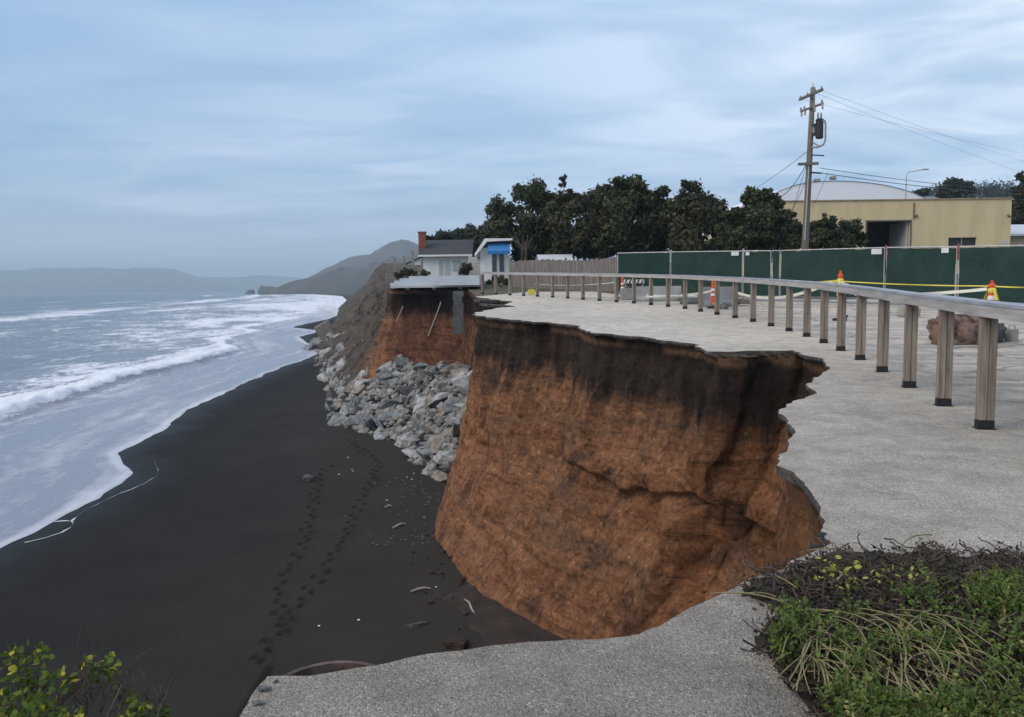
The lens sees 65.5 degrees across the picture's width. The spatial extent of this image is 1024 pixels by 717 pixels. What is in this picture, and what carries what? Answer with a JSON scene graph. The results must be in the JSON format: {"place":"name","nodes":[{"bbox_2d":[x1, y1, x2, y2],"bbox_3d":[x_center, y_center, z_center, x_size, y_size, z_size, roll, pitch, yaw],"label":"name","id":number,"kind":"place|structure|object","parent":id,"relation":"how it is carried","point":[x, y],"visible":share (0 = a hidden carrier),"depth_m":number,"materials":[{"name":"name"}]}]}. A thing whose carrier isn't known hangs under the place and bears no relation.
{"place":"outdoors","nodes":[
{"label":"outdoors","id":0,"kind":"place"},
{"bbox_2d":[0,622,187,716],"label":"leafy bush","id":1,"kind":"object","parent":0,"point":[29,705],"visible":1,"depth_m":3.07,"materials":[{"name":"green plant"}]},
{"bbox_2d":[0,267,251,293],"bbox_3d":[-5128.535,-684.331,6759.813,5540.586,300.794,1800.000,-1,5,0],"label":"mountain","id":2,"kind":"structure","parent":0,"point":[71,280],"depth_m":6125.36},
{"bbox_2d":[0,291,345,547],"bbox_3d":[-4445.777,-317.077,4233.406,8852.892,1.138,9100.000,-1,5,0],"label":"sea","id":3,"kind":"structure","parent":0,"point":[92,385],"depth_m":74.92,"materials":[{"name":"liquid"}]},
{"bbox_2d":[200,275,304,290],"bbox_3d":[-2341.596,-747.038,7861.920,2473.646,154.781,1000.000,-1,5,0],"label":"mountain","id":4,"kind":"structure","parent":0,"point":[254,282],"depth_m":7550.92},
{"bbox_2d":[0,294,603,716],"bbox_3d":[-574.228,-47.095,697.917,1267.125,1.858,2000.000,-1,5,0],"label":"beach","id":5,"kind":"structure","parent":0,"point":[230,556],"depth_m":21.99,"materials":[{"name":"sand"}]},
{"bbox_2d":[345,477,440,545],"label":"pebbles","id":6,"kind":"object","parent":5,"relation":"on","point":[408,510],"visible":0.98,"depth_m":26.77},
{"bbox_2d":[345,363,469,474],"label":"rubble","id":7,"kind":"object","parent":5,"relation":"on","point":[376,402],"depth_m":42.66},
{"bbox_2d":[314,320,333,337],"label":"concrete slab","id":8,"kind":"structure","parent":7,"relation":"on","point":[323,328],"depth_m":112.67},
{"bbox_2d":[326,388,337,398],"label":"boulder","id":9,"kind":"object","parent":7,"relation":"on","point":[331,393],"visible":0.43,"depth_m":54.27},
{"bbox_2d":[327,412,346,425],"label":"boulder","id":10,"kind":"object","parent":7,"relation":"on","point":[336,418],"visible":0.32,"depth_m":44.27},
{"bbox_2d":[339,403,354,416],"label":"boulder","id":11,"kind":"object","parent":7,"relation":"on","point":[344,409],"visible":0.41,"depth_m":45.24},
{"bbox_2d":[346,415,363,426],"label":"boulder","id":12,"kind":"object","parent":7,"relation":"on","point":[352,420],"visible":0.48,"depth_m":42.94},
{"bbox_2d":[351,384,365,395],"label":"boulder","id":13,"kind":"object","parent":7,"relation":"on","point":[358,389],"visible":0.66,"depth_m":47.01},
{"bbox_2d":[363,415,384,428],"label":"boulder","id":14,"kind":"object","parent":7,"relation":"on","point":[369,421],"visible":0.66,"depth_m":41.49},
{"bbox_2d":[373,427,386,439],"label":"boulder","id":15,"kind":"object","parent":7,"relation":"on","point":[377,435],"visible":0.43,"depth_m":39.99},
{"bbox_2d":[376,360,392,372],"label":"boulder","id":16,"kind":"object","parent":7,"relation":"on","point":[384,366],"visible":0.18,"depth_m":48.30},
{"bbox_2d":[376,369,393,381],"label":"boulder","id":17,"kind":"object","parent":7,"relation":"on","point":[384,374],"visible":0.66,"depth_m":45.91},
{"bbox_2d":[302,337,470,475],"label":"stones","id":18,"kind":"object","parent":7,"relation":"on","point":[425,415],"visible":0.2,"depth_m":41.94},
{"bbox_2d":[376,411,399,423],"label":"boulder","id":19,"kind":"object","parent":18,"relation":"on","point":[386,416],"visible":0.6,"depth_m":41.43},
{"bbox_2d":[412,417,422,430],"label":"boulder","id":20,"kind":"object","parent":18,"relation":"on","point":[416,423],"visible":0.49,"depth_m":37.88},
{"bbox_2d":[432,450,456,465],"bbox_3d":[-2.688,4.024,31.631,1.595,0.655,0.937,-11,-31,37],"label":"boulder","id":21,"kind":"object","parent":18,"relation":"on","point":[440,457],"visible":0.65,"depth_m":31.21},
{"bbox_2d":[442,396,461,413],"bbox_3d":[-2.549,2.114,35.500,1.144,0.822,0.711,-2,-16,-2],"label":"boulder","id":22,"kind":"object","parent":18,"relation":"on","point":[448,407],"visible":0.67,"depth_m":35.19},
{"bbox_2d":[376,398,403,408],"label":"boulder","id":23,"kind":"object","parent":7,"relation":"on","point":[388,403],"visible":0.53,"depth_m":42.61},
{"bbox_2d":[394,357,409,367],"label":"boulder","id":24,"kind":"object","parent":7,"relation":"on","point":[399,362],"visible":0.52,"depth_m":46.78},
{"bbox_2d":[394,431,414,447],"bbox_3d":[-5.137,4.109,37.940,1.572,0.848,0.986,-28,-31,25],"label":"boulder","id":25,"kind":"object","parent":7,"relation":"on","point":[401,440],"visible":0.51,"depth_m":37.58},
{"bbox_2d":[399,384,414,395],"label":"boulder","id":26,"kind":"object","parent":7,"relation":"on","point":[407,390],"visible":0.44,"depth_m":43.28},
{"bbox_2d":[412,396,425,413],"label":"boulder","id":27,"kind":"object","parent":7,"relation":"on","point":[420,401],"visible":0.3,"depth_m":40.79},
{"bbox_2d":[412,362,429,371],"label":"boulder","id":28,"kind":"object","parent":7,"relation":"on","point":[419,365],"visible":0.44,"depth_m":45.83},
{"bbox_2d":[418,369,429,381],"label":"boulder","id":29,"kind":"object","parent":7,"relation":"on","point":[422,373],"visible":0.37,"depth_m":43.53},
{"bbox_2d":[424,391,436,408],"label":"boulder","id":30,"kind":"object","parent":7,"relation":"on","point":[431,394],"visible":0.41,"depth_m":39.28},
{"bbox_2d":[427,392,448,406],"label":"boulder","id":31,"kind":"object","parent":7,"relation":"on","point":[440,397],"visible":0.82,"depth_m":37.78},
{"bbox_2d":[440,362,461,378],"bbox_3d":[-3.098,0.819,41.141,1.235,1.082,1.523,32,30,24],"label":"boulder","id":32,"kind":"object","parent":7,"relation":"on","point":[444,372],"visible":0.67,"depth_m":40.63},
{"bbox_2d":[452,424,460,436],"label":"boulder","id":33,"kind":"object","parent":7,"relation":"on","point":[456,430],"visible":0.38,"depth_m":31.19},
{"bbox_2d":[450,367,468,377],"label":"boulder","id":34,"kind":"object","parent":7,"relation":"on","point":[454,373],"visible":0.27,"depth_m":39.36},
{"bbox_2d":[451,375,468,393],"bbox_3d":[-2.064,1.353,36.195,1.733,0.861,1.342,28,24,11],"label":"boulder","id":35,"kind":"object","parent":7,"relation":"on","point":[461,383],"visible":0.38,"depth_m":35.72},
{"bbox_2d":[401,448,418,459],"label":"boulder","id":36,"kind":"object","parent":5,"relation":"on","point":[410,453],"visible":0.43,"depth_m":35.12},
{"bbox_2d":[405,621,429,628],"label":"boulder","id":37,"kind":"object","parent":5,"relation":"on","point":[416,625],"visible":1,"depth_m":17.65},
{"bbox_2d":[416,448,436,459],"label":"boulder","id":38,"kind":"object","parent":5,"relation":"on","point":[424,454],"visible":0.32,"depth_m":33.03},
{"bbox_2d":[430,426,451,452],"bbox_3d":[-2.980,3.482,33.667,0.743,0.447,2.083,-11,18,31],"label":"boulder","id":39,"kind":"object","parent":38,"relation":"on","point":[436,442],"visible":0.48,"depth_m":33.46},
{"bbox_2d":[431,470,448,481],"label":"boulder","id":40,"kind":"object","parent":5,"relation":"on","point":[441,476],"visible":0.8,"depth_m":31.02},
{"bbox_2d":[442,635,467,649],"bbox_3d":[-1.192,5.952,16.715,0.561,0.174,0.451,-1,5,0],"label":"dark stone","id":41,"kind":"object","parent":5,"relation":"on","point":[455,642],"visible":1,"depth_m":16.58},
{"bbox_2d":[433,583,564,645],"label":"fallen earth","id":42,"kind":"structure","parent":5,"relation":"on","point":[492,622],"depth_m":17.64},
{"bbox_2d":[395,526,482,646],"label":"clods","id":43,"kind":"object","parent":42,"relation":"on","point":[460,581],"visible":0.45,"depth_m":20.65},
{"bbox_2d":[257,250,418,294],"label":"headland","id":44,"kind":"structure","parent":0,"point":[343,280],"depth_m":1234.75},
{"bbox_2d":[308,239,418,277],"bbox_3d":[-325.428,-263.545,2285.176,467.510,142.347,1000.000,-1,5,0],"label":"headland ridge","id":45,"kind":"structure","parent":0,"point":[401,248],"depth_m":1991.63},
{"bbox_2d":[0,0,1023,277],"label":"sky","id":46,"kind":"structure","parent":0,"point":[199,138],"materials":[{"name":"blue"}]},
{"bbox_2d":[316,263,826,639],"bbox_3d":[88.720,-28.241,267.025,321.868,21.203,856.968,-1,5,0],"label":"cliff","id":47,"kind":"structure","parent":0,"point":[595,501],"depth_m":17.64,"materials":[{"name":"soil"}]},
{"bbox_2d":[283,661,373,675],"bbox_3d":[-0.803,1.768,3.547,0.594,0.600,0.594,-1,5,0],"label":"drain pipe","id":48,"kind":"object","parent":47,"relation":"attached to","point":[322,668],"visible":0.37,"depth_m":3.78,"materials":[{"name":"metal"}]},
{"bbox_2d":[390,275,480,289],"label":"patio slab","id":49,"kind":"structure","parent":47,"relation":"on","point":[436,282],"depth_m":47.80,"materials":[{"name":"concrete"}]},
{"bbox_2d":[452,291,465,333],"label":"hanging pillar","id":50,"kind":"structure","parent":47,"relation":"hanging from","point":[458,320],"depth_m":45.83,"materials":[{"name":"concrete"}]},
{"bbox_2d":[476,332,807,412],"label":"roots","id":51,"kind":"object","parent":47,"relation":"attached to","point":[779,372],"visible":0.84,"depth_m":15.08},
{"bbox_2d":[472,297,829,546],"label":"pavement edge","id":52,"kind":"object","parent":47,"relation":"on","point":[789,476],"visible":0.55,"depth_m":14.29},
{"bbox_2d":[473,299,499,303],"bbox_3d":[-1.019,-2.591,36.915,1.302,0.362,1.404,-2,5,-15],"label":"pavement fragment","id":53,"kind":"object","parent":52,"relation":"on","point":[486,301],"visible":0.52,"depth_m":36.28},
{"bbox_2d":[239,291,1023,716],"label":"pavement","id":54,"kind":"structure","parent":0,"point":[871,455],"depth_m":5.00,"materials":[{"name":"concrete"}]},
{"bbox_2d":[479,303,514,308],"bbox_3d":[-0.576,-1.998,30.947,1.114,0.307,1.403,-2,5,-15],"label":"pavement fragment","id":55,"kind":"object","parent":54,"relation":"on","point":[490,306],"visible":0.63,"depth_m":30.40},
{"bbox_2d":[620,286,631,299],"bbox_3d":[5.062,-2.865,34.890,0.580,0.598,0.500,-1,5,-5],"label":"concrete block","id":56,"kind":"object","parent":54,"relation":"on","point":[625,293],"depth_m":34.65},
{"bbox_2d":[636,286,680,300],"bbox_3d":[6.127,-2.727,33.397,1.900,0.620,0.600,0,5,5],"label":"concrete barrier","id":57,"kind":"object","parent":54,"relation":"on","point":[642,292],"visible":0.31,"depth_m":33.24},
{"bbox_2d":[646,295,697,298],"bbox_3d":[6.120,-2.371,30.468,2.020,0.125,0.199,-1,5,-6],"label":"pipe","id":58,"kind":"object","parent":54,"relation":"on","point":[677,296],"visible":0.81,"depth_m":30.39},
{"bbox_2d":[680,293,697,303],"bbox_3d":[7.188,-2.337,30.924,1.300,0.420,0.600,0,5,10],"label":"concrete barrier","id":59,"kind":"object","parent":54,"relation":"on","point":[692,300],"visible":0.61,"depth_m":30.77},
{"bbox_2d":[707,281,714,307],"bbox_3d":[7.052,-2.256,27.919,0.406,0.980,0.406,1,6,22],"label":"traffic delineator","id":60,"kind":"object","parent":54,"relation":"on","point":[712,292],"visible":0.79,"depth_m":27.86,"materials":[{"name":"orange plastic"}]},
{"bbox_2d":[703,286,732,306],"bbox_3d":[7.523,-2.251,28.924,1.100,0.720,0.600,0,5,8],"label":"concrete barrier","id":61,"kind":"object","parent":54,"relation":"on","point":[726,293],"visible":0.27,"depth_m":28.76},
{"bbox_2d":[481,272,1023,429],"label":"guard rail","id":62,"kind":"object","parent":54,"relation":"on","point":[990,313],"visible":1,"depth_m":11.23,"materials":[{"name":"grey wood"}]},
{"bbox_2d":[617,244,1023,303],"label":"construction fence","id":63,"kind":"object","parent":54,"relation":"on","point":[984,265],"visible":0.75,"depth_m":29.26,"materials":[{"name":"fabric"}]},
{"bbox_2d":[832,271,846,320],"bbox_3d":[8.839,-1.693,21.445,0.370,1.340,0.370,-3,6,-22],"label":"traffic delineator","id":64,"kind":"object","parent":54,"relation":"on","point":[840,276],"visible":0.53,"depth_m":21.36,"materials":[{"name":"orange plastic"}]},
{"bbox_2d":[738,281,831,298],"bbox_3d":[8.147,-2.071,24.219,0.008,0.555,5.504,-2,5,-10],"label":"barrier tape","id":65,"kind":"object","parent":64,"relation":"attached to","point":[776,297],"visible":0.52,"depth_m":24.36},
{"bbox_2d":[841,281,987,286],"bbox_3d":[9.700,-1.850,19.575,0.008,0.191,4.145,-3,6,-27],"label":"barrier tape","id":66,"kind":"object","parent":64,"relation":"attached to","point":[919,284],"visible":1,"depth_m":19.23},
{"bbox_2d":[741,537,1023,716],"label":"leaf litter","id":67,"kind":"object","parent":54,"relation":"on","point":[911,673],"visible":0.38,"depth_m":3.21,"materials":[{"name":"plant"}]},
{"bbox_2d":[710,534,955,634],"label":"trailing stems","id":68,"kind":"object","parent":67,"relation":"on","point":[781,600],"visible":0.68,"depth_m":3.75,"materials":[{"name":"plant"}]},
{"bbox_2d":[813,555,917,600],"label":"young shoots","id":69,"kind":"object","parent":67,"relation":"on","point":[846,569],"visible":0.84,"depth_m":3.82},
{"bbox_2d":[733,533,1023,716],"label":"dead vines","id":70,"kind":"object","parent":67,"relation":"on","point":[937,552],"visible":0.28,"depth_m":3.75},
{"bbox_2d":[764,558,1023,716],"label":"ground cover","id":71,"kind":"object","parent":67,"relation":"on","point":[960,696],"depth_m":2.91,"materials":[{"name":"plant"}]},
{"bbox_2d":[771,608,1023,711],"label":"dry stems","id":72,"kind":"object","parent":71,"relation":"on","point":[892,670],"visible":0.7,"depth_m":2.86,"materials":[{"name":"plant"}]},
{"bbox_2d":[896,306,920,316],"bbox_3d":[11.254,-1.337,22.584,0.525,0.416,0.422,-2,5,-11],"label":"concrete block","id":73,"kind":"object","parent":54,"relation":"on","point":[900,311],"depth_m":22.50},
{"bbox_2d":[931,325,937,344],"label":"brown rock","id":74,"kind":"object","parent":54,"relation":"on","point":[934,335],"visible":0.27,"depth_m":15.02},
{"bbox_2d":[926,314,998,344],"bbox_3d":[8.585,-0.580,15.179,1.136,0.584,0.825,-1,5,0],"label":"red rock","id":75,"kind":"object","parent":54,"relation":"on","point":[966,326],"visible":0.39,"depth_m":14.87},
{"bbox_2d":[984,280,998,300],"bbox_3d":[10.704,-1.181,17.779,0.444,1.120,0.444,-3,6,-22],"label":"traffic delineator","id":76,"kind":"object","parent":54,"relation":"on","point":[991,293],"visible":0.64,"depth_m":17.70,"materials":[{"name":"orange plastic"}]},
{"bbox_2d":[855,287,986,295],"bbox_3d":[9.594,-1.573,18.846,0.026,0.198,2.977,-5,7,-42],"label":"barrier tape","id":77,"kind":"object","parent":76,"relation":"attached to","point":[961,291],"visible":0.44,"depth_m":18.19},
{"bbox_2d":[998,323,1006,342],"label":"grey rock","id":78,"kind":"object","parent":54,"relation":"on","point":[1002,328],"visible":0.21,"depth_m":15.14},
{"bbox_2d":[1004,325,1018,341],"bbox_3d":[9.621,-0.473,15.331,0.180,0.338,0.200,-1,5,-8],"label":"concrete block","id":79,"kind":"object","parent":54,"relation":"on","point":[1012,335],"depth_m":15.25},
{"bbox_2d":[385,260,957,298],"bbox_3d":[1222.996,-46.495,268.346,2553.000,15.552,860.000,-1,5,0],"label":"ground","id":80,"kind":"structure","parent":0,"point":[489,289],"depth_m":46.50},
{"bbox_2d":[385,251,422,290],"bbox_3d":[-8.287,-6.557,59.642,2.772,2.948,4.160,-1,5,0],"label":"retaining fence","id":81,"kind":"object","parent":80,"relation":"on","point":[389,274],"visible":0.55,"depth_m":60.76,"materials":[{"name":"grey wood"}]},
{"bbox_2d":[394,267,430,278],"bbox_3d":[-6.980,-5.750,55.715,2.687,1.358,1.005,-1,5,0],"label":"bush","id":82,"kind":"object","parent":80,"relation":"on","point":[405,272],"visible":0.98,"depth_m":55.55,"materials":[{"name":"green plant"}]},
{"bbox_2d":[406,257,423,290],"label":"lean to","id":83,"kind":"object","parent":80,"relation":"on","point":[416,261],"visible":0.21,"depth_m":69.53,"materials":[{"name":"white paint"}]},
{"bbox_2d":[417,231,474,290],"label":"cottage","id":84,"kind":"structure","parent":80,"relation":"on","point":[444,257],"depth_m":69.58,"materials":[{"name":"white paint"}]},
{"bbox_2d":[438,258,443,275],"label":"glass door","id":85,"kind":"structure","parent":84,"relation":"in","point":[440,260],"depth_m":69.49,"materials":[{"name":"white paint"}]},
{"bbox_2d":[444,258,449,275],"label":"glass door","id":86,"kind":"structure","parent":84,"relation":"in","point":[446,260],"depth_m":69.49,"materials":[{"name":"white paint"}]},
{"bbox_2d":[426,223,476,239],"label":"tree","id":87,"kind":"object","parent":80,"relation":"on","point":[456,234],"visible":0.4,"depth_m":93.31,"materials":[{"name":"green plant"}]},
{"bbox_2d":[458,261,473,274],"bbox_3d":[-3.523,-6.720,61.645,1.290,1.657,0.958,1,5,15],"label":"bush","id":88,"kind":"object","parent":80,"relation":"on","point":[463,270],"visible":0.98,"depth_m":61.43,"materials":[{"name":"green plant"}]},
{"bbox_2d":[468,255,479,274],"bbox_3d":[-2.932,-6.977,62.666,0.980,2.300,0.115,-1,5,0],"label":"board screen","id":89,"kind":"object","parent":80,"relation":"on","point":[474,261],"visible":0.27,"depth_m":62.58,"materials":[{"name":"white paint"}]},
{"bbox_2d":[461,220,497,251],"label":"tree","id":90,"kind":"object","parent":80,"relation":"on","point":[480,234],"visible":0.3,"depth_m":83.70,"materials":[{"name":"green plant"}]},
{"bbox_2d":[474,238,511,280],"bbox_3d":[-1.374,-7.454,61.691,2.858,3.386,6.175,-1,5,0],"label":"hut","id":91,"kind":"object","parent":80,"relation":"on","point":[494,256],"visible":0.78,"depth_m":59.56,"materials":[{"name":"white paint"}]},
{"bbox_2d":[492,254,496,276],"bbox_3d":[-1.319,-6.921,59.588,0.390,2.100,0.070,-1,5,0],"label":"window","id":92,"kind":"structure","parent":91,"relation":"in","point":[494,256],"depth_m":59.54,"materials":[{"name":"glass"}]},
{"bbox_2d":[499,254,503,277],"bbox_3d":[-0.775,-6.925,59.563,0.347,1.950,0.020,-1,5,0],"label":"window","id":93,"kind":"structure","parent":91,"relation":"in","point":[501,256],"depth_m":59.54,"materials":[{"name":"glass"}]},
{"bbox_2d":[485,275,511,286],"bbox_3d":[-0.769,-4.787,49.832,1.795,0.872,0.785,-1,5,0],"label":"bush","id":94,"kind":"object","parent":80,"relation":"on","point":[499,281],"visible":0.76,"depth_m":49.65,"materials":[{"name":"green plant"}]},
{"bbox_2d":[484,173,573,261],"bbox_3d":[2.270,-10.266,62.307,7.449,8.932,8.473,-3,6,-25],"label":"tree","id":95,"kind":"object","parent":80,"relation":"on","point":[530,236],"visible":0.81,"depth_m":62.53,"materials":[{"name":"green plant"}]},
{"bbox_2d":[537,254,573,260],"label":"shed","id":96,"kind":"structure","parent":80,"relation":"on","point":[557,256],"depth_m":56.93,"materials":[{"name":"white paint"}]},
{"bbox_2d":[553,174,566,194],"bbox_3d":[3.840,-10.082,61.404,0.969,8.177,0.991,4,7,44],"label":"tree","id":97,"kind":"object","parent":80,"relation":"on","point":[563,180],"visible":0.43,"depth_m":61.01,"materials":[{"name":"green plant"}]},
{"bbox_2d":[509,257,616,290],"bbox_3d":[2.782,-4.978,46.539,0.121,2.141,8.787,-5,7,-42],"label":"wooden fence","id":98,"kind":"object","parent":80,"relation":"on","point":[605,265],"visible":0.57,"depth_m":46.15,"materials":[{"name":"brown wood"}]},
{"bbox_2d":[544,182,622,260],"bbox_3d":[5.639,-9.459,59.434,6.740,7.351,5.811,-1,5,0],"label":"tree","id":99,"kind":"object","parent":80,"relation":"on","point":[575,240],"visible":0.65,"depth_m":58.24,"materials":[{"name":"green plant"}]},
{"bbox_2d":[590,173,673,258],"bbox_3d":[9.212,-9.394,57.030,7.315,7.767,6.609,-1,5,0],"label":"tree","id":100,"kind":"object","parent":80,"relation":"on","point":[642,204],"visible":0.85,"depth_m":56.28,"materials":[{"name":"green plant"}]},
{"bbox_2d":[656,178,729,252],"bbox_3d":[13.701,-8.976,55.373,6.954,7.259,5.890,-3,5,-20],"label":"tree","id":101,"kind":"object","parent":80,"relation":"on","point":[687,221],"visible":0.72,"depth_m":54.44,"materials":[{"name":"green plant"}]},
{"bbox_2d":[711,185,801,262],"bbox_3d":[16.316,-8.006,51.058,6.350,6.423,5.648,-1,5,0],"label":"tree","id":102,"kind":"object","parent":80,"relation":"on","point":[755,222],"visible":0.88,"depth_m":50.65,"materials":[{"name":"green plant"}]},
{"bbox_2d":[779,211,802,251],"bbox_3d":[17.561,-6.914,49.569,1.545,4.637,1.872,-1,5,0],"label":"shrub","id":103,"kind":"object","parent":80,"relation":"on","point":[789,243],"visible":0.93,"depth_m":49.30,"materials":[{"name":"green plant"}]},
{"bbox_2d":[702,181,925,239],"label":"arched hall","id":104,"kind":"structure","parent":80,"relation":"on","point":[842,190],"depth_m":94.75,"materials":[{"name":"metal"}]},
{"bbox_2d":[798,83,836,250],"bbox_3d":[15.452,-8.842,41.218,1.786,10.694,2.039,-6,7,-43],"label":"utility pole","id":105,"kind":"object","parent":80,"relation":"on","point":[815,129],"visible":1,"depth_m":41.06,"materials":[{"name":"brown wood"}]},
{"bbox_2d":[821,168,1017,190],"bbox_3d":[29.794,-10.984,50.099,33.354,0.664,0.029,-4,6,-33],"label":"overhead wire","id":106,"kind":"object","parent":105,"relation":"attached to","point":[916,181],"visible":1,"depth_m":45.87,"materials":[{"name":"grey"}]},
{"bbox_2d":[818,172,1022,194],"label":"overhead wire","id":107,"kind":"object","parent":105,"relation":"attached to","point":[916,185],"visible":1,"depth_m":45.97,"materials":[{"name":"grey"}]},
{"bbox_2d":[796,213,868,250],"bbox_3d":[19.181,-6.512,47.276,4.144,4.429,2.932,-1,5,0],"label":"shrub","id":108,"kind":"object","parent":80,"relation":"on","point":[827,233],"visible":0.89,"depth_m":46.92,"materials":[{"name":"green plant"}]},
{"bbox_2d":[707,197,1012,275],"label":"warehouse","id":109,"kind":"structure","parent":80,"relation":"on","point":[935,222],"depth_m":69.23,"materials":[{"name":"yellow paint"}]},
{"bbox_2d":[948,237,974,245],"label":"window","id":110,"kind":"structure","parent":109,"relation":"in","point":[970,241],"depth_m":69.59,"materials":[{"name":"glass"}]},
{"bbox_2d":[912,187,929,195],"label":"tree","id":111,"kind":"object","parent":80,"relation":"on","point":[923,191],"visible":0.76,"depth_m":147.22,"materials":[{"name":"green plant"}]},
{"bbox_2d":[936,177,975,197],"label":"tree","id":112,"kind":"object","parent":80,"relation":"on","point":[946,192],"visible":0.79,"depth_m":146.90,"materials":[{"name":"green plant"}]},
{"bbox_2d":[911,176,1021,210],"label":"woodland","id":113,"kind":"object","parent":80,"relation":"on","point":[992,190],"visible":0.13,"depth_m":333.36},
{"bbox_2d":[1009,170,1023,224],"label":"tree","id":114,"kind":"object","parent":80,"relation":"on","point":[1017,215],"visible":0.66,"depth_m":83.54,"materials":[{"name":"green plant"}]},
{"bbox_2d":[1010,224,1023,246],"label":"shed","id":115,"kind":"structure","parent":80,"relation":"on","point":[1017,235],"depth_m":73.40,"materials":[{"name":"concrete"}]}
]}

